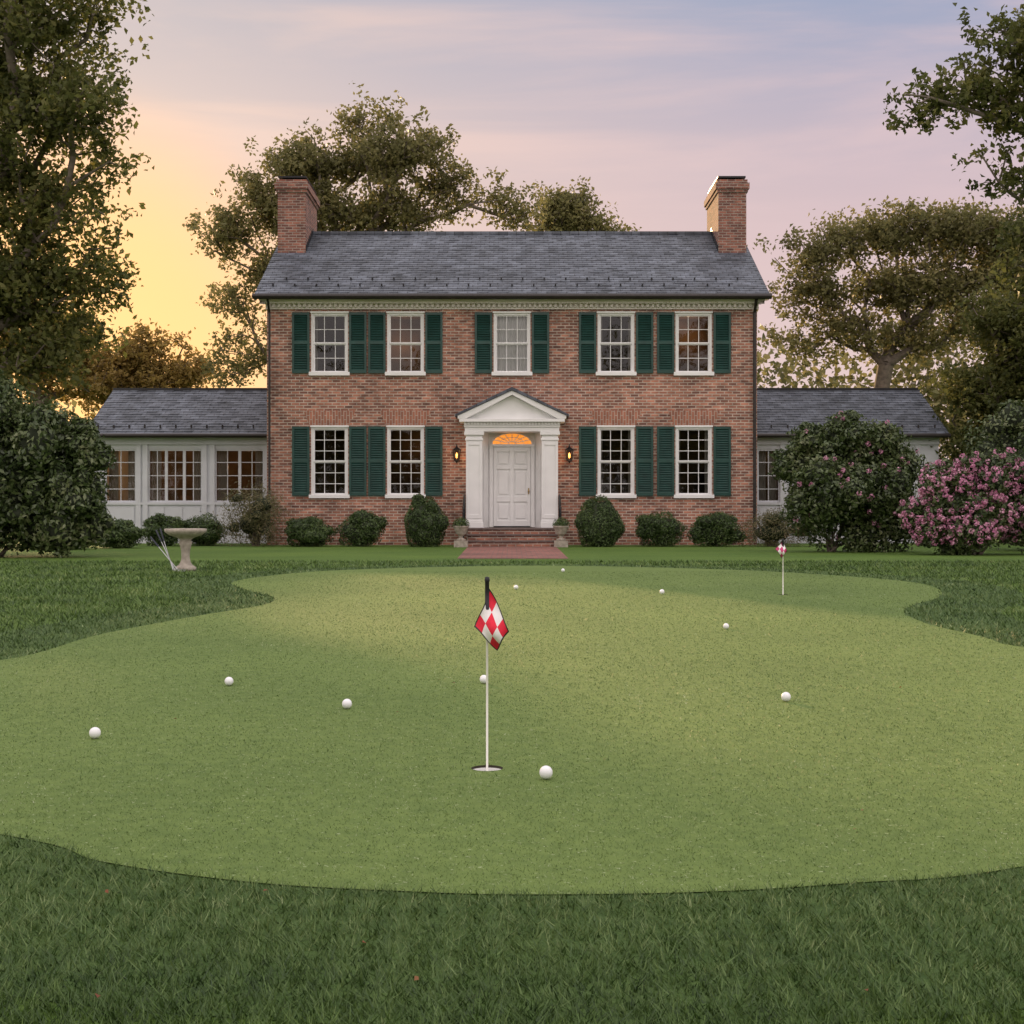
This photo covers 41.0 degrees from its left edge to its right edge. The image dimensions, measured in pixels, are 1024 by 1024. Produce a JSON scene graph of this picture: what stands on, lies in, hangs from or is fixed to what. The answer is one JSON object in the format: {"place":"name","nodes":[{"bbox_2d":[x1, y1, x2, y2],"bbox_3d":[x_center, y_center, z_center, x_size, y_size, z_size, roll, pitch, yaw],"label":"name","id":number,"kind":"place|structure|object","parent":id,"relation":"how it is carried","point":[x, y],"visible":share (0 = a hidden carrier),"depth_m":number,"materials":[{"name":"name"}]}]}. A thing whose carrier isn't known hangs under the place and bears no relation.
{"place":"outdoors","nodes":[
{"label":"outdoors","id":0,"kind":"place"},
{"bbox_2d":[95,438,266,542],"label":"wing walls","id":1,"kind":"structure","parent":0,"point":[140,508],"depth_m":37.98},
{"bbox_2d":[93,388,266,432],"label":"wing roof","id":2,"kind":"structure","parent":1,"relation":"on","point":[184,409],"depth_m":39.11,"materials":[{"name":"grey stone"}]},
{"bbox_2d":[97,425,266,437],"bbox_3d":[-9.127,-2.230,37.790,5.345,0.380,0.520,0,0,0],"label":"wing gutter","id":3,"kind":"object","parent":1,"relation":"attached to","point":[185,435],"visible":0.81,"depth_m":37.54,"materials":[{"name":"white metal"}]},
{"bbox_2d":[109,451,262,499],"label":"wing curtains","id":4,"kind":"object","parent":1,"relation":"attached to","point":[114,483],"visible":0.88,"depth_m":38.31,"materials":[{"name":"beige fabric"}]},
{"bbox_2d":[150,451,254,499],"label":"wing interior","id":5,"kind":"object","parent":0,"point":[233,467],"visible":0.01,"depth_m":41.40,"materials":[{"name":"brown"}]},
{"bbox_2d":[0,534,1023,1023],"bbox_3d":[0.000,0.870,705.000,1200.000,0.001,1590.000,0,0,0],"label":"ground","id":6,"kind":"structure","parent":0,"point":[308,554],"depth_m":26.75,"materials":[{"name":"green plant"}]},
{"bbox_2d":[0,369,116,557],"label":"rhododendron bush","id":7,"kind":"object","parent":6,"relation":"on","point":[53,492],"visible":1,"depth_m":25.92,"materials":[{"name":"green plant"}]},
{"bbox_2d":[0,298,134,412],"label":"oak tree","id":8,"kind":"object","parent":6,"relation":"on","point":[77,393],"visible":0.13,"depth_m":59.90,"materials":[{"name":"green plant"}]},
{"bbox_2d":[0,0,153,397],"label":"oak tree","id":9,"kind":"object","parent":6,"relation":"on","point":[32,107],"visible":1,"depth_m":27.63,"materials":[{"name":"green plant"}]},
{"bbox_2d":[98,518,148,547],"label":"boxwood shrub","id":10,"kind":"object","parent":6,"relation":"on","point":[126,533],"visible":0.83,"depth_m":32.72,"materials":[{"name":"green plant"}]},
{"bbox_2d":[73,318,227,417],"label":"oak tree","id":11,"kind":"object","parent":6,"relation":"on","point":[143,370],"visible":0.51,"depth_m":61.19,"materials":[{"name":"green plant"}]},
{"bbox_2d":[142,512,183,545],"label":"boxwood shrub","id":12,"kind":"object","parent":6,"relation":"on","point":[152,524],"visible":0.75,"depth_m":34.76,"materials":[{"name":"green plant"}]},
{"bbox_2d":[155,530,178,570],"bbox_3d":[-5.038,0.566,19.999,0.579,0.615,0.077,0,0,35],"label":"golf club","id":13,"kind":"object","parent":6,"relation":"on","point":[164,548],"visible":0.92,"depth_m":20.05,"materials":[{"name":"metal"}]},
{"bbox_2d":[160,528,174,570],"bbox_3d":[-5.024,0.557,20.004,0.450,0.633,0.078,0,0,36],"label":"golf club","id":14,"kind":"object","parent":6,"relation":"on","point":[165,545],"visible":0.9,"depth_m":20.07,"materials":[{"name":"metal"}]},
{"bbox_2d":[150,536,185,571],"bbox_3d":[-5.037,0.616,19.972,0.678,0.517,0.067,0,0,27],"label":"golf club","id":15,"kind":"object","parent":6,"relation":"on","point":[153,540],"visible":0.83,"depth_m":19.99,"materials":[{"name":"metal"}]},
{"bbox_2d":[164,528,206,570],"bbox_3d":[-4.820,0.557,20.200,0.620,0.625,0.620,0,0,0],"label":"birdbath","id":16,"kind":"object","parent":6,"relation":"on","point":[185,536],"visible":0.88,"depth_m":20.11,"materials":[{"name":"stone"}]},
{"bbox_2d":[182,513,228,545],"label":"boxwood shrub","id":17,"kind":"object","parent":6,"relation":"on","point":[210,525],"visible":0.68,"depth_m":35.17,"materials":[{"name":"green plant"}]},
{"bbox_2d":[199,465,301,546],"bbox_3d":[-6.565,-0.155,35.044,2.643,2.107,2.312,0,0,0],"label":"spirea shrub","id":18,"kind":"object","parent":6,"relation":"on","point":[254,523],"visible":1,"depth_m":34.60,"materials":[{"name":"green plant"}]},
{"bbox_2d":[284,516,336,546],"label":"boxwood shrub","id":19,"kind":"object","parent":6,"relation":"on","point":[311,531],"visible":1,"depth_m":34.25,"materials":[{"name":"green plant"}]},
{"bbox_2d":[336,509,388,546],"bbox_3d":[-3.795,0.406,34.600,1.337,0.958,1.115,0,0,22],"label":"boxwood shrub","id":20,"kind":"object","parent":6,"relation":"on","point":[362,528],"visible":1,"depth_m":34.27,"materials":[{"name":"green plant"}]},
{"bbox_2d":[182,81,547,387],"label":"oak tree","id":21,"kind":"object","parent":6,"relation":"on","point":[394,162],"visible":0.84,"depth_m":49.56,"materials":[{"name":"green plant"}]},
{"bbox_2d":[404,493,448,546],"bbox_3d":[-2.140,0.201,34.246,1.168,1.374,1.068,0,0,0],"label":"boxwood shrub","id":22,"kind":"object","parent":6,"relation":"on","point":[426,524],"visible":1,"depth_m":34.01,"materials":[{"name":"green plant"}]},
{"bbox_2d":[452,517,468,546],"bbox_3d":[-1.261,0.494,33.899,0.445,0.753,0.445,0,0,0],"label":"planter urn","id":23,"kind":"object","parent":6,"relation":"on","point":[460,527],"visible":1,"depth_m":33.77,"materials":[{"name":"stone"}]},
{"bbox_2d":[462,494,464,537],"bbox_3d":[-1.220,0.207,34.692,0.040,1.327,1.256,0,0,0],"label":"handrail","id":24,"kind":"object","parent":6,"relation":"on","point":[463,512],"visible":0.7,"depth_m":34.62,"materials":[{"name":"metal"}]},
{"bbox_2d":[26,295,984,474],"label":"distant trees","id":25,"kind":"object","parent":6,"relation":"on","point":[934,399],"visible":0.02,"depth_m":77.15,"materials":[{"name":"green plant"}]},
{"bbox_2d":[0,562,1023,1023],"bbox_3d":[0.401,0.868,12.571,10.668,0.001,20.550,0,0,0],"label":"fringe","id":26,"kind":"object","parent":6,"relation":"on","point":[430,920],"visible":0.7,"depth_m":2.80,"materials":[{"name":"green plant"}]},
{"bbox_2d":[95,682,900,997],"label":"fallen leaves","id":27,"kind":"object","parent":26,"relation":"on","point":[363,942],"visible":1,"depth_m":2.49,"materials":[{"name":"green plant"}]},
{"bbox_2d":[0,566,1023,895],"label":"putting green","id":28,"kind":"object","parent":26,"relation":"on","point":[628,808],"visible":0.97,"depth_m":5.25,"materials":[{"name":"green plant"}]},
{"bbox_2d":[89,727,100,738],"bbox_3d":[-1.591,0.842,5.219,0.044,0.044,0.044,-13,0,35],"label":"golf ball","id":29,"kind":"object","parent":28,"relation":"on","point":[94,732],"visible":1,"depth_m":5.20,"materials":[{"name":"white plastic"}]},
{"bbox_2d":[225,677,232,685],"bbox_3d":[-1.409,0.842,6.809,0.044,0.044,0.044,50,0,37],"label":"golf ball","id":30,"kind":"object","parent":28,"relation":"on","point":[229,681],"visible":1,"depth_m":6.79,"materials":[{"name":"white plastic"}]},
{"bbox_2d":[342,699,351,708],"bbox_3d":[-0.725,0.842,6.009,0.044,0.044,0.044,-4,0,28],"label":"golf ball","id":31,"kind":"object","parent":28,"relation":"on","point":[346,703],"visible":1,"depth_m":5.99,"materials":[{"name":"white plastic"}]},
{"bbox_2d":[480,675,485,683],"bbox_3d":[-0.141,0.842,6.891,0.044,0.044,0.044,-27,0,38],"label":"golf ball","id":32,"kind":"object","parent":28,"relation":"on","point":[483,679],"visible":0.78,"depth_m":6.87,"materials":[{"name":"white plastic"}]},
{"bbox_2d":[471,765,502,770],"bbox_3d":[-0.084,0.917,4.620,0.108,0.106,0.108,0,0,0],"label":"golf hole cup","id":33,"kind":"object","parent":28,"relation":"in","point":[490,768],"visible":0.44,"depth_m":4.67,"materials":[{"name":"plastic"}]},
{"bbox_2d":[474,577,508,770],"bbox_3d":[-0.070,0.594,4.614,0.111,0.752,0.054,0,0,36],"label":"golf flag","id":34,"kind":"object","parent":33,"relation":"in","point":[490,626],"visible":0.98,"depth_m":4.61,"materials":[{"name":"red fabric"}]},
{"bbox_2d":[539,765,552,778],"bbox_3d":[0.110,0.842,4.426,0.044,0.044,0.044,-9,27,0],"label":"golf ball","id":35,"kind":"object","parent":28,"relation":"on","point":[545,772],"visible":1,"depth_m":4.41,"materials":[{"name":"white plastic"}]},
{"bbox_2d":[781,692,790,701],"bbox_3d":[1.249,0.842,6.237,0.044,0.044,0.044,41,0,-31],"label":"golf ball","id":36,"kind":"object","parent":28,"relation":"on","point":[786,696],"visible":1,"depth_m":6.22,"materials":[{"name":"white plastic"}]},
{"bbox_3d":[2.843,0.917,14.350,0.108,0.106,0.108,0,0,0],"label":"golf hole cup","id":37,"kind":"object","parent":28,"relation":"in","visible":0},
{"bbox_2d":[775,539,786,594],"bbox_3d":[2.820,0.625,14.332,0.121,0.691,0.068,0,0,0],"label":"golf flag","id":38,"kind":"object","parent":37,"relation":"in","point":[781,549],"visible":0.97,"depth_m":14.35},
{"bbox_2d":[267,309,756,544],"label":"brick walls","id":39,"kind":"structure","parent":6,"relation":"on","point":[458,384],"depth_m":36.00,"materials":[{"name":"red brick"}]},
{"bbox_2d":[452,444,460,462],"bbox_3d":[-1.464,-1.519,35.840,0.222,0.518,0.309,0,0,-22],"label":"wall lantern","id":40,"kind":"object","parent":39,"relation":"attached to","point":[456,449],"depth_m":35.77,"materials":[{"name":"metal"}]},
{"bbox_2d":[315,316,707,492],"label":"interior walls","id":41,"kind":"structure","parent":39,"relation":"attached to","point":[410,444],"depth_m":38.60,"materials":[{"name":"beige paint"}]},
{"bbox_2d":[309,311,713,497],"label":"window frames","id":42,"kind":"structure","parent":39,"relation":"attached to","point":[517,314],"depth_m":36.02,"materials":[{"name":"white wood"}]},
{"bbox_2d":[292,312,730,495],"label":"shutters","id":43,"kind":"object","parent":39,"relation":"attached to","point":[483,364],"visible":1,"depth_m":35.96,"materials":[{"name":"green wood"}]},
{"bbox_2d":[304,411,718,424],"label":"brick arches","id":44,"kind":"structure","parent":39,"relation":"attached to","point":[422,417],"depth_m":35.99,"materials":[{"name":"brown brick"}]},
{"bbox_2d":[315,317,707,492],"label":"curtains","id":45,"kind":"object","parent":39,"relation":"attached to","point":[629,431],"visible":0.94,"depth_m":36.28,"materials":[{"name":"fabric"}]},
{"bbox_2d":[274,179,749,252],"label":"chimneys","id":46,"kind":"object","parent":39,"relation":"on","point":[299,204],"visible":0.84,"depth_m":38.65,"materials":[{"name":"brick"}]},
{"bbox_2d":[278,176,745,250],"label":"chimney caps","id":47,"kind":"object","parent":46,"relation":"attached to","point":[311,233],"visible":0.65,"depth_m":38.85,"materials":[{"name":"metal"}]},
{"bbox_2d":[259,299,764,308],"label":"cornice","id":48,"kind":"structure","parent":39,"relation":"attached to","point":[511,303],"depth_m":35.84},
{"bbox_2d":[255,231,768,292],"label":"slate roof","id":49,"kind":"structure","parent":48,"relation":"on","point":[406,258],"depth_m":37.75,"materials":[{"name":"grey stone"}]},
{"bbox_2d":[272,277,737,285],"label":"snow guards","id":50,"kind":"object","parent":49,"relation":"on","point":[501,279],"visible":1,"depth_m":36.18,"materials":[{"name":"metal"}]},
{"bbox_2d":[489,444,534,526],"bbox_3d":[0.000,-0.695,36.120,1.240,2.190,0.160,0,0,0],"label":"front door","id":51,"kind":"structure","parent":39,"relation":"attached to","point":[511,480],"depth_m":36.10,"materials":[{"name":"white paint"}]},
{"bbox_2d":[494,488,529,527],"bbox_3d":[0.000,-0.111,36.059,0.960,1.039,0.078,0,0,0],"label":"door hardware","id":52,"kind":"object","parent":51,"relation":"attached to","point":[513,526],"depth_m":36.02,"materials":[{"name":"gold metal"}]},
{"bbox_2d":[497,317,526,370],"bbox_3d":[0.000,-4.466,36.200,0.974,1.568,0.040,0,0,0],"label":"window blind","id":53,"kind":"object","parent":39,"relation":"attached to","point":[511,349],"depth_m":36.20,"materials":[{"name":"white fabric"}]},
{"bbox_2d":[252,293,771,540],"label":"gutters","id":54,"kind":"object","parent":39,"relation":"attached to","point":[268,296],"visible":0.92,"depth_m":35.55,"materials":[{"name":"metal"}]},
{"bbox_2d":[565,444,573,462],"bbox_3d":[1.516,-1.519,35.840,0.222,0.518,0.309,0,0,22],"label":"wall lantern","id":55,"kind":"object","parent":39,"relation":"attached to","point":[569,449],"depth_m":35.77,"materials":[{"name":"metal"}]},
{"bbox_2d":[559,494,561,519],"bbox_3d":[1.220,0.207,34.692,0.040,1.327,1.256,0,0,0],"label":"handrail","id":56,"kind":"object","parent":6,"relation":"on","point":[560,513],"visible":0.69,"depth_m":34.64,"materials":[{"name":"metal"}]},
{"bbox_2d":[552,517,569,546],"bbox_3d":[1.222,0.497,33.901,0.460,0.746,0.425,0,0,0],"label":"planter urn","id":57,"kind":"object","parent":6,"relation":"on","point":[560,527],"visible":1,"depth_m":33.77,"materials":[{"name":"stone"}]},
{"bbox_2d":[524,175,641,230],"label":"oak tree","id":58,"kind":"object","parent":6,"relation":"on","point":[567,211],"visible":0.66,"depth_m":59.30,"materials":[{"name":"green plant"}]},
{"bbox_2d":[574,494,624,546],"bbox_3d":[2.192,0.217,34.305,1.326,1.334,1.014,0,0,0],"label":"boxwood shrub","id":59,"kind":"object","parent":6,"relation":"on","point":[600,524],"visible":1,"depth_m":34.01,"materials":[{"name":"green plant"}]},
{"bbox_2d":[635,509,687,546],"bbox_3d":[3.769,0.412,34.574,1.384,0.960,1.185,0,0,0],"label":"boxwood shrub","id":60,"kind":"object","parent":6,"relation":"on","point":[659,530],"visible":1,"depth_m":34.27,"materials":[{"name":"green plant"}]},
{"bbox_2d":[685,511,746,546],"bbox_3d":[5.152,0.420,34.553,1.348,0.928,1.228,0,0,38],"label":"boxwood shrub","id":61,"kind":"object","parent":6,"relation":"on","point":[715,529],"visible":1,"depth_m":34.29,"materials":[{"name":"green plant"}]},
{"bbox_2d":[729,505,821,546],"bbox_3d":[6.608,0.299,34.685,2.706,1.194,2.216,0,0,0],"label":"spirea shrub","id":62,"kind":"object","parent":6,"relation":"on","point":[772,530],"visible":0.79,"depth_m":34.30,"materials":[{"name":"green plant"}]},
{"bbox_2d":[768,409,926,552],"bbox_3d":[7.302,-0.669,29.795,3.081,3.148,2.816,0,0,37],"label":"rhododendron bush","id":63,"kind":"object","parent":6,"relation":"on","point":[837,472],"visible":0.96,"depth_m":29.44,"materials":[{"name":"green plant"}]},
{"bbox_2d":[747,189,1023,387],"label":"oak tree","id":64,"kind":"object","parent":6,"relation":"on","point":[955,232],"visible":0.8,"depth_m":45.61,"materials":[{"name":"green plant"}]},
{"bbox_2d":[882,3,1023,204],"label":"oak tree","id":65,"kind":"object","parent":6,"relation":"on","point":[979,87],"visible":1,"depth_m":20.96,"materials":[{"name":"green plant"}]},
{"bbox_2d":[896,447,1023,554],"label":"azalea bush","id":66,"kind":"object","parent":6,"relation":"on","point":[965,505],"visible":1,"depth_m":27.51,"materials":[{"name":"pink plant"}]},
{"bbox_2d":[918,270,1023,542],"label":"oak tree","id":67,"kind":"object","parent":6,"relation":"on","point":[999,326],"visible":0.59,"depth_m":37.61,"materials":[{"name":"green plant"}]},
{"bbox_2d":[962,399,1023,547],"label":"rhododendron bush","id":68,"kind":"object","parent":6,"relation":"on","point":[1004,430],"visible":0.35,"depth_m":30.49,"materials":[{"name":"green plant"}]},
{"bbox_2d":[975,174,1023,318],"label":"oak tree","id":69,"kind":"object","parent":6,"relation":"on","point":[1014,245],"visible":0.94,"depth_m":34.02,"materials":[{"name":"green plant"}]},
{"bbox_2d":[467,530,556,546],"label":"steps","id":70,"kind":"structure","parent":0,"point":[510,544],"depth_m":34.43,"materials":[{"name":"brick"}]},
{"bbox_2d":[466,528,557,541],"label":"step treads","id":71,"kind":"object","parent":70,"relation":"on","point":[511,535],"visible":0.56,"depth_m":34.40,"materials":[{"name":"brick"}]},
{"bbox_2d":[458,391,565,527],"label":"portico","id":72,"kind":"structure","parent":71,"relation":"on","point":[486,423],"depth_m":35.37,"materials":[{"name":"white paint"}]},
{"bbox_2d":[455,387,568,417],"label":"portico roof","id":73,"kind":"structure","parent":72,"relation":"on","point":[509,390],"depth_m":35.15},
{"bbox_2d":[493,434,530,443],"bbox_3d":[0.000,-1.940,36.084,1.060,0.290,0.028,0,0,0],"label":"fanlight","id":74,"kind":"object","parent":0,"point":[511,439],"visible":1,"depth_m":36.07,"materials":[{"name":"orange glass"}]},
{"bbox_2d":[491,433,532,443],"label":"fanlight bars","id":75,"kind":"object","parent":74,"relation":"attached to","point":[508,442],"visible":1,"depth_m":36.05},
{"bbox_2d":[0,0,1023,458],"label":"sky","id":76,"kind":"structure","parent":0,"point":[652,102],"materials":[{"name":"purple"}]},
{"bbox_2d":[457,547,568,558],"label":"brick path","id":77,"kind":"structure","parent":0,"point":[512,553],"depth_m":28.48,"materials":[{"name":"red brick"}]},
{"bbox_2d":[766,451,878,499],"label":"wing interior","id":78,"kind":"object","parent":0,"point":[766,479],"depth_m":41.40,"materials":[{"name":"brown"}]},
{"bbox_2d":[757,438,938,542],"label":"wing walls","id":79,"kind":"structure","parent":0,"point":[924,447],"depth_m":37.98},
{"bbox_2d":[759,451,910,499],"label":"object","id":80,"kind":"object","parent":79,"relation":"attached to","point":[772,484],"visible":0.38,"depth_m":38.31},
{"bbox_2d":[757,388,948,432],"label":"wing roof","id":81,"kind":"structure","parent":79,"relation":"on","point":[779,410],"depth_m":39.33,"materials":[{"name":"grey stone"}]},
{"bbox_2d":[757,425,950,437],"bbox_3d":[9.252,-2.230,37.790,5.595,0.380,0.520,0,0,0],"label":"wing gutter","id":82,"kind":"object","parent":79,"relation":"attached to","point":[914,435],"visible":0.36,"depth_m":37.54,"materials":[{"name":"white metal"}]}
]}

